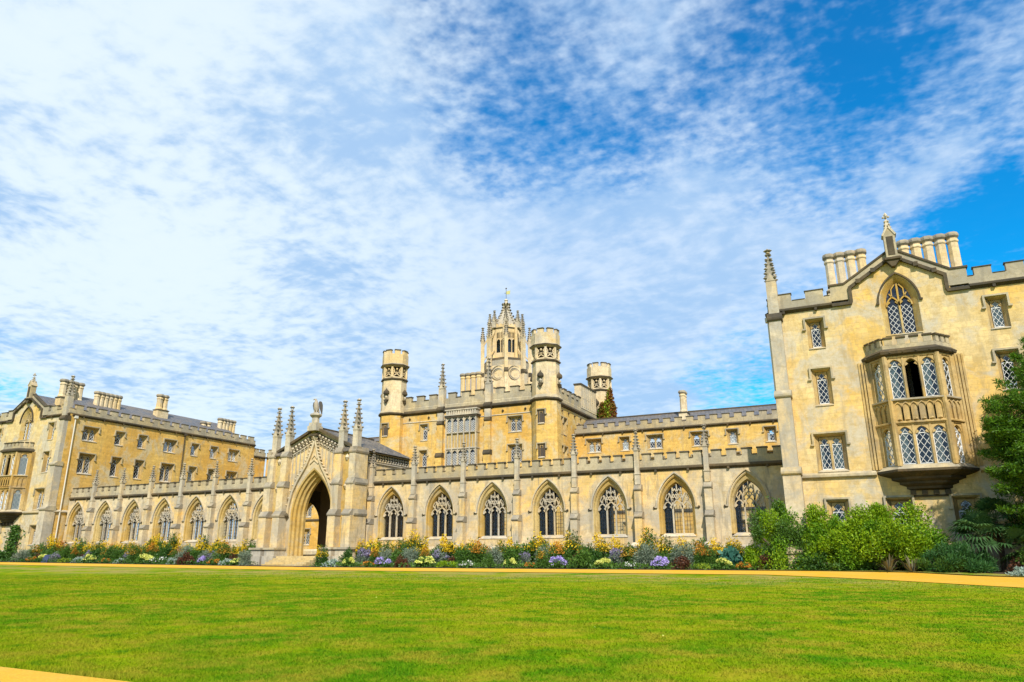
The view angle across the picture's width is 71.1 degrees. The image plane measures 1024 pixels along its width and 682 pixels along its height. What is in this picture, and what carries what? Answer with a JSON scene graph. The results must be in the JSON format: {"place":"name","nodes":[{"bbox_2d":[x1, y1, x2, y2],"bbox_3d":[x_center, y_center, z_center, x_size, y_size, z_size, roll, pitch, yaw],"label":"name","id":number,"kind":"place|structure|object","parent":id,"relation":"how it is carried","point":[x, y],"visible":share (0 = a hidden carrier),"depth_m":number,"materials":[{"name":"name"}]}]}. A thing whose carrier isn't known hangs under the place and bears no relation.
{"place":"outdoors","nodes":[
{"label":"outdoors","id":0,"kind":"place"},
{"bbox_2d":[0,667,127,681],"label":"path","id":1,"kind":"structure","parent":0,"point":[7,674],"depth_m":7.74,"materials":[{"name":"beige gravel"}]},
{"bbox_2d":[0,562,1023,681],"bbox_3d":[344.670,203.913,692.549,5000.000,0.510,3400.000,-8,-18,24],"label":"ground","id":2,"kind":"structure","parent":0,"point":[29,570],"depth_m":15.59,"materials":[{"name":"green plant"}]},
{"bbox_2d":[0,373,255,557],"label":"college wing","id":3,"kind":"structure","parent":2,"relation":"on","point":[60,446],"depth_m":87.39,"materials":[{"name":"beige stone"}]},
{"bbox_2d":[3,524,24,557],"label":"climbing plant","id":4,"kind":"object","parent":3,"relation":"attached to","point":[12,537],"visible":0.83,"depth_m":81.66,"materials":[{"name":"green plant"}]},
{"bbox_2d":[0,442,35,525],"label":"oriel window","id":5,"kind":"structure","parent":3,"relation":"in","point":[14,486],"depth_m":83.66,"materials":[{"name":"stone"}]},
{"bbox_2d":[18,406,33,439],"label":"window","id":6,"kind":"structure","parent":3,"relation":"in","point":[28,416],"depth_m":87.20,"materials":[{"name":"stone"}]},
{"bbox_2d":[32,487,45,509],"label":"window","id":7,"kind":"structure","parent":3,"relation":"in","point":[38,491],"depth_m":82.58,"materials":[{"name":"stone"}]},
{"bbox_2d":[76,452,96,474],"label":"window","id":8,"kind":"structure","parent":3,"relation":"in","point":[91,458],"depth_m":85.05,"materials":[{"name":"stone"}]},
{"bbox_2d":[81,425,100,442],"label":"window","id":9,"kind":"structure","parent":3,"relation":"in","point":[95,431],"depth_m":86.02,"materials":[{"name":"stone"}]},
{"bbox_2d":[109,456,122,477],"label":"window","id":10,"kind":"structure","parent":3,"relation":"in","point":[117,460],"depth_m":88.38,"materials":[{"name":"stone"}]},
{"bbox_2d":[159,462,174,481],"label":"window","id":11,"kind":"structure","parent":3,"relation":"in","point":[171,467],"depth_m":94.88,"materials":[{"name":"stone"}]},
{"bbox_2d":[162,438,177,453],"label":"window","id":12,"kind":"structure","parent":3,"relation":"in","point":[166,442],"depth_m":95.63,"materials":[{"name":"stone"}]},
{"bbox_2d":[63,458,320,555],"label":"cloister wall","id":13,"kind":"structure","parent":2,"relation":"on","point":[213,509],"depth_m":75.11,"materials":[{"name":"stone"}]},
{"bbox_2d":[64,501,84,543],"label":"window","id":14,"kind":"structure","parent":13,"relation":"in","point":[76,521],"depth_m":81.32,"materials":[{"name":"stone"}]},
{"bbox_2d":[92,499,112,542],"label":"window","id":15,"kind":"structure","parent":13,"relation":"in","point":[103,521],"depth_m":79.42,"materials":[{"name":"stone"}]},
{"bbox_2d":[120,498,141,542],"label":"window","id":16,"kind":"structure","parent":13,"relation":"in","point":[131,522],"depth_m":77.50,"materials":[{"name":"stone"}]},
{"bbox_2d":[150,497,172,541],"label":"window","id":17,"kind":"structure","parent":13,"relation":"in","point":[163,517],"depth_m":75.60,"materials":[{"name":"stone"}]},
{"bbox_2d":[182,495,205,541],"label":"window","id":18,"kind":"structure","parent":13,"relation":"in","point":[194,520],"depth_m":73.61,"materials":[{"name":"stone"}]},
{"bbox_2d":[215,493,240,541],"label":"window","id":19,"kind":"structure","parent":13,"relation":"in","point":[229,516],"depth_m":71.66,"materials":[{"name":"stone"}]},
{"bbox_2d":[249,494,262,541],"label":"window","id":20,"kind":"structure","parent":13,"relation":"in","point":[258,510],"depth_m":69.94,"materials":[{"name":"stone"}]},
{"bbox_2d":[210,448,265,481],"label":"college range","id":21,"kind":"structure","parent":2,"relation":"on","point":[259,462],"depth_m":109.38,"materials":[{"name":"stone"}]},
{"bbox_2d":[265,437,378,554],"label":"college range","id":22,"kind":"structure","parent":2,"relation":"on","point":[311,532],"depth_m":103.57,"materials":[{"name":"stone"}]},
{"bbox_2d":[248,398,411,565],"bbox_3d":[-16.805,13.649,67.118,10.880,15.018,11.900,-8,-18,24],"label":"gatehouse","id":23,"kind":"object","parent":2,"relation":"on","point":[332,466],"visible":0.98,"depth_m":64.81,"materials":[{"name":"stone"}]},
{"bbox_2d":[378,327,612,536],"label":"turreted hall","id":24,"kind":"structure","parent":2,"relation":"on","point":[547,410],"depth_m":88.12,"materials":[{"name":"stone"}]},
{"bbox_2d":[444,407,480,470],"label":"oriel window","id":25,"kind":"structure","parent":24,"relation":"in","point":[454,440],"depth_m":87.67,"materials":[{"name":"stone"}]},
{"bbox_2d":[480,288,531,426],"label":"lantern tower","id":26,"kind":"structure","parent":24,"relation":"on","point":[506,341],"depth_m":98.67,"materials":[{"name":"stone"}]},
{"bbox_2d":[506,414,523,432],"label":"window","id":27,"kind":"structure","parent":24,"relation":"in","point":[509,419],"depth_m":86.12,"materials":[{"name":"stone"}]},
{"bbox_2d":[596,387,617,417],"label":"climbing plant","id":28,"kind":"object","parent":24,"relation":"attached to","point":[607,408],"visible":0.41,"depth_m":99.20,"materials":[{"name":"green plant"}]},
{"bbox_2d":[0,561,1023,576],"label":"flower bed","id":29,"kind":"object","parent":2,"relation":"on","point":[998,572],"visible":0.26,"depth_m":48.47,"materials":[{"name":"brown soil"}]},
{"bbox_2d":[121,544,142,563],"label":"helenium clump","id":30,"kind":"object","parent":29,"relation":"on","point":[135,553],"visible":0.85,"depth_m":66.34,"materials":[{"name":"green plant"}]},
{"bbox_2d":[141,542,161,556],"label":"helenium clump","id":31,"kind":"object","parent":29,"relation":"on","point":[151,550],"visible":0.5,"depth_m":68.54,"materials":[{"name":"green plant"}]},
{"bbox_2d":[162,532,184,555],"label":"daisy clump","id":32,"kind":"object","parent":29,"relation":"on","point":[174,544],"visible":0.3,"depth_m":70.15,"materials":[{"name":"yellow plant"}]},
{"bbox_2d":[193,534,212,553],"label":"daisy clump","id":33,"kind":"object","parent":29,"relation":"on","point":[201,548],"visible":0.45,"depth_m":68.77,"materials":[{"name":"yellow plant"}]},
{"bbox_2d":[212,542,232,560],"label":"helenium clump","id":34,"kind":"object","parent":29,"relation":"on","point":[225,552],"visible":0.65,"depth_m":64.03,"materials":[{"name":"green plant"}]},
{"bbox_2d":[236,549,252,565],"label":"leafy perennial","id":35,"kind":"object","parent":29,"relation":"on","point":[246,559],"visible":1,"depth_m":60.32,"materials":[{"name":"grey plant"}]},
{"bbox_2d":[312,544,329,566],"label":"daisy clump","id":36,"kind":"object","parent":29,"relation":"on","point":[324,553],"visible":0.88,"depth_m":57.17,"materials":[{"name":"yellow plant"}]},
{"bbox_2d":[355,547,371,565],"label":"purple flower clump","id":37,"kind":"object","parent":29,"relation":"on","point":[363,556],"visible":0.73,"depth_m":58.11,"materials":[{"name":"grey plant"}]},
{"bbox_2d":[364,535,384,555],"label":"daisy clump","id":38,"kind":"object","parent":29,"relation":"on","point":[378,545],"visible":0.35,"depth_m":60.38,"materials":[{"name":"yellow plant"}]},
{"bbox_2d":[401,546,420,566],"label":"leafy perennial","id":39,"kind":"object","parent":29,"relation":"on","point":[410,556],"visible":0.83,"depth_m":55.86,"materials":[{"name":"grey plant"}]},
{"bbox_2d":[400,529,423,552],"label":"daisy clump","id":40,"kind":"object","parent":29,"relation":"on","point":[408,543],"visible":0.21,"depth_m":59.39,"materials":[{"name":"yellow plant"}]},
{"bbox_2d":[411,535,430,558],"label":"daisy clump","id":41,"kind":"object","parent":29,"relation":"on","point":[420,546],"visible":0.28,"depth_m":58.62,"materials":[{"name":"yellow plant"}]},
{"bbox_2d":[413,556,435,567],"bbox_3d":[-6.478,16.494,53.330,1.718,0.987,1.569,-6,-17,20],"label":"stonecrop","id":42,"kind":"object","parent":29,"relation":"on","point":[424,560],"visible":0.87,"depth_m":53.04,"materials":[{"name":"yellow plant"}]},
{"bbox_2d":[435,534,457,559],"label":"daisy clump","id":43,"kind":"object","parent":29,"relation":"on","point":[449,548],"visible":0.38,"depth_m":57.41,"materials":[{"name":"yellow plant"}]},
{"bbox_2d":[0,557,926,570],"bbox_3d":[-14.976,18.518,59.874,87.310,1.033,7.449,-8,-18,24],"label":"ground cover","id":44,"kind":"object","parent":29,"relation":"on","point":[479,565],"visible":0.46,"depth_m":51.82,"materials":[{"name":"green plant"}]},
{"bbox_2d":[453,543,477,565],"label":"leafy perennial","id":45,"kind":"object","parent":29,"relation":"on","point":[462,554],"visible":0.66,"depth_m":53.51,"materials":[{"name":"green plant"}]},
{"bbox_2d":[467,537,491,566],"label":"helenium clump","id":46,"kind":"object","parent":29,"relation":"on","point":[476,550],"visible":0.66,"depth_m":53.10,"materials":[{"name":"orange plant"}]},
{"bbox_2d":[485,544,504,566],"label":"leafy perennial","id":47,"kind":"object","parent":29,"relation":"on","point":[495,558],"visible":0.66,"depth_m":52.84,"materials":[{"name":"grey plant"}]},
{"bbox_2d":[500,541,523,567],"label":"leafy perennial","id":48,"kind":"object","parent":29,"relation":"on","point":[511,552],"visible":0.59,"depth_m":52.40,"materials":[{"name":"green plant"}]},
{"bbox_2d":[524,531,550,561],"bbox_3d":[2.005,15.748,54.040,2.403,2.888,2.461,-10,-19,30],"label":"daisy clump","id":49,"kind":"object","parent":29,"relation":"on","point":[533,543],"visible":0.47,"depth_m":53.77,"materials":[{"name":"yellow plant"}]},
{"bbox_2d":[535,549,549,567],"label":"helenium clump","id":50,"kind":"object","parent":29,"relation":"on","point":[542,558],"visible":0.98,"depth_m":49.06,"materials":[{"name":"green plant"}]},
{"bbox_2d":[547,556,567,567],"bbox_3d":[3.157,15.124,48.829,1.543,0.993,1.329,-1,-16,2],"label":"aster","id":51,"kind":"object","parent":29,"relation":"on","point":[556,560],"visible":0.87,"depth_m":48.72,"materials":[{"name":"purple plant"}]},
{"bbox_2d":[547,539,572,567],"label":"helenium clump","id":52,"kind":"object","parent":29,"relation":"on","point":[555,551],"visible":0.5,"depth_m":50.85,"materials":[{"name":"orange plant"}]},
{"bbox_2d":[561,529,583,557],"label":"daisy clump","id":53,"kind":"object","parent":29,"relation":"on","point":[573,543],"visible":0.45,"depth_m":53.49,"materials":[{"name":"yellow plant"}]},
{"bbox_2d":[567,548,592,568],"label":"leafy perennial","id":54,"kind":"object","parent":29,"relation":"on","point":[582,557],"visible":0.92,"depth_m":48.05,"materials":[{"name":"green plant"}]},
{"bbox_2d":[584,532,613,557],"bbox_3d":[6.410,15.290,52.153,2.510,2.703,1.783,-1,-16,2],"label":"daisy clump","id":55,"kind":"object","parent":29,"relation":"on","point":[601,545],"visible":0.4,"depth_m":52.11,"materials":[{"name":"yellow plant"}]},
{"bbox_2d":[593,557,614,568],"bbox_3d":[6.076,14.750,47.427,1.580,0.851,1.210,10,-19,-31],"label":"stonecrop","id":56,"kind":"object","parent":29,"relation":"on","point":[603,561],"visible":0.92,"depth_m":47.18,"materials":[{"name":"yellow plant"}]},
{"bbox_2d":[608,548,624,567],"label":"purple flower clump","id":57,"kind":"object","parent":29,"relation":"on","point":[616,557],"visible":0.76,"depth_m":49.19,"materials":[{"name":"grey plant"}]},
{"bbox_2d":[619,543,639,567],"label":"helenium clump","id":58,"kind":"object","parent":29,"relation":"on","point":[626,553],"visible":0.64,"depth_m":49.06,"materials":[{"name":"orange plant"}]},
{"bbox_2d":[631,541,658,567],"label":"leafy perennial","id":59,"kind":"object","parent":29,"relation":"on","point":[649,553],"visible":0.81,"depth_m":47.94,"materials":[{"name":"grey plant"}]},
{"bbox_2d":[635,527,661,563],"bbox_3d":[9.855,14.814,51.241,2.058,3.007,2.547,-4,-17,12],"label":"daisy clump","id":60,"kind":"object","parent":29,"relation":"on","point":[648,538],"visible":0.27,"depth_m":51.13,"materials":[{"name":"yellow plant"}]},
{"bbox_2d":[650,556,669,568],"bbox_3d":[9.499,14.248,45.885,1.367,0.966,1.181,-5,-17,16],"label":"aster","id":61,"kind":"object","parent":29,"relation":"on","point":[659,561],"visible":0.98,"depth_m":45.72,"materials":[{"name":"purple plant"}]},
{"bbox_2d":[656,534,673,556],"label":"daisy clump","id":62,"kind":"object","parent":29,"relation":"on","point":[664,546],"visible":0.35,"depth_m":50.52,"materials":[{"name":"yellow plant"}]},
{"bbox_2d":[669,555,690,568],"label":"dark leaved shrub","id":63,"kind":"object","parent":29,"relation":"on","point":[682,562],"visible":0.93,"depth_m":45.07,"materials":[{"name":"red plant"}]},
{"bbox_2d":[668,542,695,565],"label":"leafy perennial","id":64,"kind":"object","parent":29,"relation":"on","point":[679,552],"visible":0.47,"depth_m":47.07,"materials":[{"name":"grey plant"}]},
{"bbox_2d":[692,544,716,568],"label":"helenium clump","id":65,"kind":"object","parent":29,"relation":"on","point":[700,556],"visible":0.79,"depth_m":46.70,"materials":[{"name":"green plant"}]},
{"bbox_2d":[704,537,723,565],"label":"daisy clump","id":66,"kind":"object","parent":29,"relation":"on","point":[717,547],"visible":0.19,"depth_m":48.95,"materials":[{"name":"yellow plant"}]},
{"bbox_2d":[711,557,733,569],"bbox_3d":[13.110,13.817,44.337,1.578,0.856,1.195,14,-22,-40],"label":"stonecrop","id":67,"kind":"object","parent":29,"relation":"on","point":[723,562],"visible":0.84,"depth_m":44.18,"materials":[{"name":"yellow plant"}]},
{"bbox_2d":[717,545,742,564],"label":"plume poppy","id":68,"kind":"object","parent":29,"relation":"on","point":[731,554],"visible":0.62,"depth_m":46.04,"materials":[{"name":"blue plant"}]},
{"bbox_2d":[724,535,744,561],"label":"daisy clump","id":69,"kind":"object","parent":29,"relation":"on","point":[736,546],"visible":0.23,"depth_m":48.33,"materials":[{"name":"yellow plant"}]},
{"bbox_2d":[743,495,829,570],"bbox_3d":[17.013,11.833,44.173,5.214,4.847,4.874,3,-17,-11],"label":"shrub","id":70,"kind":"object","parent":29,"relation":"on","point":[783,534],"visible":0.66,"depth_m":43.81,"materials":[{"name":"green plant"}]},
{"bbox_2d":[793,502,846,561],"bbox_3d":[18.978,11.734,42.741,4.820,4.240,2.730,-8,-18,24],"label":"rounded shrub","id":71,"kind":"object","parent":29,"relation":"on","point":[816,520],"visible":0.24,"depth_m":42.78,"materials":[{"name":"green plant"}]},
{"bbox_2d":[787,550,880,571],"bbox_3d":[18.644,12.551,41.175,5.620,1.532,2.060,-8,-18,24],"label":"shrub","id":72,"kind":"object","parent":29,"relation":"on","point":[819,565],"visible":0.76,"depth_m":40.99,"materials":[{"name":"green plant"}]},
{"bbox_2d":[804,500,965,571],"bbox_3d":[21.163,11.120,40.725,8.677,4.193,3.803,-8,-18,24],"label":"shrub","id":73,"kind":"object","parent":29,"relation":"on","point":[876,531],"visible":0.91,"depth_m":40.12,"materials":[{"name":"green plant"}]},
{"bbox_2d":[832,570,1013,575],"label":"grass verge","id":74,"kind":"object","parent":29,"relation":"on","point":[968,573],"depth_m":36.87,"materials":[{"name":"green plant"}]},
{"bbox_2d":[914,539,1000,573],"bbox_3d":[23.315,11.384,37.746,4.029,2.011,2.284,-8,-18,24],"label":"rosemary bush","id":75,"kind":"object","parent":29,"relation":"on","point":[952,560],"visible":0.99,"depth_m":37.27,"materials":[{"name":"green plant"}]},
{"bbox_2d":[944,506,1008,571],"bbox_3d":[25.074,10.582,38.303,3.602,3.412,3.717,-8,-18,24],"label":"fan palm","id":76,"kind":"object","parent":29,"relation":"on","point":[966,525],"visible":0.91,"depth_m":37.96,"materials":[{"name":"green plant"}]},
{"bbox_2d":[962,496,1023,571],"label":"fan palm","id":77,"kind":"object","parent":29,"relation":"on","point":[988,502],"visible":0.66,"depth_m":38.33,"materials":[{"name":"green plant"}]},
{"bbox_2d":[976,336,1023,540],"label":"yew tree","id":78,"kind":"object","parent":29,"relation":"on","point":[1004,434],"visible":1,"depth_m":37.90,"materials":[{"name":"green plant"}]},
{"bbox_2d":[994,525,1023,568],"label":"fan palm","id":79,"kind":"object","parent":29,"relation":"on","point":[1010,536],"visible":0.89,"depth_m":37.12,"materials":[{"name":"green plant"}]},
{"bbox_2d":[1007,546,1023,571],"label":"dark leaved shrub","id":80,"kind":"object","parent":29,"relation":"on","point":[1018,561],"visible":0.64,"depth_m":36.47,"materials":[{"name":"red plant"}]},
{"bbox_2d":[365,424,785,556],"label":"cloister wall","id":81,"kind":"structure","parent":2,"relation":"on","point":[459,503],"depth_m":56.47,"materials":[{"name":"stone"}]},
{"bbox_2d":[374,485,406,539],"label":"window","id":82,"kind":"structure","parent":81,"relation":"in","point":[386,503],"depth_m":63.66,"materials":[{"name":"stone"}]},
{"bbox_2d":[422,483,456,538],"bbox_3d":[-6.062,14.585,61.419,3.520,4.679,0.940,-8,-18,24],"label":"window","id":83,"kind":"structure","parent":81,"relation":"in","point":[431,507],"depth_m":61.59,"materials":[{"name":"stone"}]},
{"bbox_2d":[474,481,510,538],"bbox_3d":[-1.486,13.955,59.327,3.520,4.679,0.940,-8,-18,24],"label":"window","id":84,"kind":"structure","parent":81,"relation":"in","point":[492,489],"depth_m":59.47,"materials":[{"name":"stone"}]},
{"bbox_2d":[528,478,567,537],"bbox_3d":[3.008,13.337,57.273,3.520,4.679,0.940,-8,-18,24],"label":"window","id":85,"kind":"structure","parent":81,"relation":"in","point":[547,487],"depth_m":57.41,"materials":[{"name":"stone"}]},
{"bbox_2d":[588,475,631,536],"bbox_3d":[7.610,12.703,55.169,3.520,4.679,0.940,-8,-18,24],"label":"window","id":86,"kind":"structure","parent":81,"relation":"in","point":[607,484],"depth_m":55.29,"materials":[{"name":"stone"}]},
{"bbox_2d":[653,472,699,536],"bbox_3d":[12.231,12.067,53.057,3.520,4.679,0.940,-8,-18,24],"label":"window","id":87,"kind":"structure","parent":81,"relation":"in","point":[674,480],"depth_m":53.18,"materials":[{"name":"stone"}]},
{"bbox_2d":[724,468,771,535],"bbox_3d":[16.878,11.427,50.932,3.520,4.679,0.940,-8,-18,24],"label":"window","id":88,"kind":"structure","parent":81,"relation":"in","point":[745,477],"depth_m":51.13,"materials":[{"name":"stone"}]},
{"bbox_2d":[575,390,779,536],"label":"college range","id":89,"kind":"structure","parent":2,"relation":"on","point":[753,426],"depth_m":84.28,"materials":[{"name":"stone"}]},
{"bbox_2d":[585,437,602,453],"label":"window","id":90,"kind":"structure","parent":89,"relation":"in","point":[592,445],"depth_m":88.49,"materials":[{"name":"stone"}]},
{"bbox_2d":[617,435,631,450],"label":"window","id":91,"kind":"structure","parent":89,"relation":"in","point":[624,440],"depth_m":86.86,"materials":[{"name":"stone"}]},
{"bbox_2d":[645,433,664,449],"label":"window","id":92,"kind":"structure","parent":89,"relation":"in","point":[655,436],"depth_m":85.28,"materials":[{"name":"stone"}]},
{"bbox_2d":[688,430,709,446],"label":"window","id":93,"kind":"structure","parent":89,"relation":"in","point":[696,432],"depth_m":83.23,"materials":[{"name":"stone"}]},
{"bbox_2d":[724,428,739,444],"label":"window","id":94,"kind":"structure","parent":89,"relation":"in","point":[731,434],"depth_m":81.64,"materials":[{"name":"stone"}]},
{"bbox_2d":[762,425,777,441],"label":"window","id":95,"kind":"structure","parent":89,"relation":"in","point":[766,428],"depth_m":79.90,"materials":[{"name":"stone"}]},
{"bbox_2d":[763,213,1023,570],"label":"college wing","id":96,"kind":"structure","parent":2,"relation":"on","point":[888,365],"depth_m":44.70,"materials":[{"name":"beige stone"}]},
{"bbox_2d":[802,315,827,349],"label":"window","id":97,"kind":"structure","parent":96,"relation":"in","point":[809,324],"depth_m":47.63,"materials":[{"name":"stone"}]},
{"bbox_2d":[808,365,834,405],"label":"window","id":98,"kind":"structure","parent":96,"relation":"in","point":[815,373],"depth_m":46.62,"materials":[{"name":"stone"}]},
{"bbox_2d":[811,430,850,471],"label":"window","id":99,"kind":"structure","parent":96,"relation":"in","point":[836,442],"depth_m":45.46,"materials":[{"name":"stone"}]},
{"bbox_2d":[824,497,851,521],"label":"window","id":100,"kind":"structure","parent":96,"relation":"in","point":[831,504],"depth_m":44.43,"materials":[{"name":"stone"}]},
{"bbox_2d":[876,272,922,335],"bbox_3d":[24.765,-2.391,45.802,2.640,4.168,0.540,-8,-18,24],"label":"window","id":101,"kind":"structure","parent":96,"relation":"in","point":[902,283],"depth_m":45.88,"materials":[{"name":"stone"}]},
{"bbox_2d":[883,495,916,525],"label":"window","id":102,"kind":"structure","parent":96,"relation":"in","point":[893,502],"depth_m":43.07,"materials":[{"name":"stone"}]},
{"bbox_2d":[858,332,982,496],"bbox_3d":[24.411,4.390,42.986,5.760,9.590,1.659,-8,-18,24],"label":"oriel window","id":103,"kind":"structure","parent":96,"relation":"in","point":[891,414],"depth_m":42.82,"materials":[{"name":"stone"}]},
{"bbox_2d":[949,493,985,534],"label":"window","id":104,"kind":"structure","parent":96,"relation":"in","point":[971,499],"depth_m":41.65,"materials":[{"name":"stone"}]},
{"bbox_2d":[981,292,1012,328],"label":"window","id":105,"kind":"structure","parent":96,"relation":"in","point":[996,306],"depth_m":43.46,"materials":[{"name":"stone"}]},
{"bbox_2d":[991,346,1020,390],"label":"window","id":106,"kind":"structure","parent":96,"relation":"in","point":[1003,353],"depth_m":42.55,"materials":[{"name":"stone"}]},
{"bbox_2d":[0,562,1023,587],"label":"path","id":107,"kind":"structure","parent":0,"point":[965,579],"depth_m":41.92,"materials":[{"name":"beige gravel"}]},
{"bbox_2d":[0,0,1023,475],"label":"sky","id":108,"kind":"structure","parent":0,"point":[227,209],"materials":[{"name":"blue"}]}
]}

